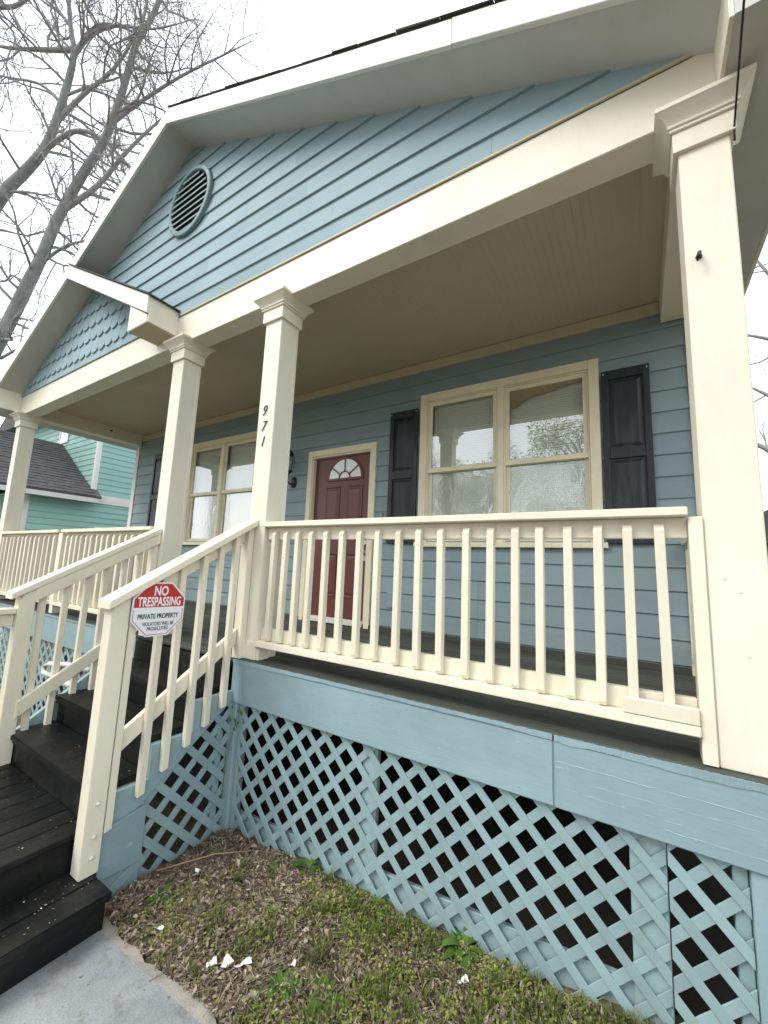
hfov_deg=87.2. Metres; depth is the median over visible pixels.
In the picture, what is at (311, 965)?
pebbles
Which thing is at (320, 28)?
sky
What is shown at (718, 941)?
crawl space soil
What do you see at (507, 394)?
window
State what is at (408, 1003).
grass
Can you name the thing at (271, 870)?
weed plant
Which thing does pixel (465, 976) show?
paint flake
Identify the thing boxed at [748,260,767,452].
bare tree
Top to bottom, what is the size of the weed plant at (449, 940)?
0.039 m
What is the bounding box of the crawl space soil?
[0,671,740,1023]
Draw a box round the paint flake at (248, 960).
[234,957,251,967]
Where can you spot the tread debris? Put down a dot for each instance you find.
(43, 836)
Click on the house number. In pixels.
(265, 423)
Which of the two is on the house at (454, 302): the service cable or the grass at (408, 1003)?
the service cable
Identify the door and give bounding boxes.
[298,442,377,628]
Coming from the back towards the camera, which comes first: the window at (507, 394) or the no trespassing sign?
the window at (507, 394)
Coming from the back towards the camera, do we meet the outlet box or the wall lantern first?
the wall lantern
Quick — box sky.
[0,0,767,510]
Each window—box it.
[58,432,68,443]
[182,431,256,544]
[413,358,608,548]
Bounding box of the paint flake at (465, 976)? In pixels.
[457,974,468,983]
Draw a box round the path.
[0,931,199,1023]
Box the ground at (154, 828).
[0,636,684,1023]
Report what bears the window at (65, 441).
in the neighbor house at (75, 482)
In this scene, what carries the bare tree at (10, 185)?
on the ground at (154, 828)
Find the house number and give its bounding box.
[261,405,267,445]
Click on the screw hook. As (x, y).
(699, 255)
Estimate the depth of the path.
1.67 m
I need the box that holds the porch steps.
[0,520,258,994]
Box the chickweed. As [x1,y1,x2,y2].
[115,839,649,1023]
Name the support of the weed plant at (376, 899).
on the ground at (154, 828)
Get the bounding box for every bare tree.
[0,0,295,372]
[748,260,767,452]
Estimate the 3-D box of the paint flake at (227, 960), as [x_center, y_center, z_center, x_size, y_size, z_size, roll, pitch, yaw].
[-0.694,1.988,1.782,0.044,0.025,0.047,-3,-9,32]
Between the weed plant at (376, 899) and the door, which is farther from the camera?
the door
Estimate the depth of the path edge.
1.72 m
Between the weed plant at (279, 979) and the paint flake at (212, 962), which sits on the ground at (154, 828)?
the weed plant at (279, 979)
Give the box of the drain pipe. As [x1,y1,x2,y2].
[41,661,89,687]
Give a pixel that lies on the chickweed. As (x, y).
(442, 997)
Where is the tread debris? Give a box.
[0,662,162,936]
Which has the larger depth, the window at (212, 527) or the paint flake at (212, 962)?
the window at (212, 527)
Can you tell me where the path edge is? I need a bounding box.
[100,912,215,1023]
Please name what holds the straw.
on the ground at (154, 828)
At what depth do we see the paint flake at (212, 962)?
1.77 m
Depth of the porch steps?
2.47 m
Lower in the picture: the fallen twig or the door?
the fallen twig
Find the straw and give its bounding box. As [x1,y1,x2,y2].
[104,828,666,1023]
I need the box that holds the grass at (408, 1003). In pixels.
[115,827,665,1023]
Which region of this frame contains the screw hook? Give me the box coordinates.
[695,250,702,260]
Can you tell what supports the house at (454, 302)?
on the ground at (154, 828)
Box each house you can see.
[0,0,767,1023]
[0,418,135,638]
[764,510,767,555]
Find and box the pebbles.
[111,840,576,1023]
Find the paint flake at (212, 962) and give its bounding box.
[206,956,216,968]
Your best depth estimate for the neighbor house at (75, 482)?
11.12 m
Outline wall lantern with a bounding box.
[288,450,295,487]
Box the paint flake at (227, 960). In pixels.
[220,954,233,967]
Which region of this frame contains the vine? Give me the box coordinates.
[221,706,242,796]
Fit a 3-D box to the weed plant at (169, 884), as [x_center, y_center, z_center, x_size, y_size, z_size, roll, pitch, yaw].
[-1.193,2.086,2.205,0.162,0.017,0.174,1,-8,6]
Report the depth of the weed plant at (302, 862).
2.37 m
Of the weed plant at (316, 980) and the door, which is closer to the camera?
the weed plant at (316, 980)
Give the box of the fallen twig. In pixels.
[156,850,250,871]
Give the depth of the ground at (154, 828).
2.00 m
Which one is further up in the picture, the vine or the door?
the door
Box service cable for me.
[733,0,744,140]
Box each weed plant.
[146,881,177,907]
[266,861,282,877]
[266,968,303,1006]
[291,856,321,877]
[307,974,344,1016]
[369,897,392,919]
[440,926,483,973]
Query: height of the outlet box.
0.160 m
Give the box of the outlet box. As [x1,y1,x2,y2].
[386,592,392,607]
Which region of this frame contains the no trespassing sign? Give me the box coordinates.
[130,582,184,636]

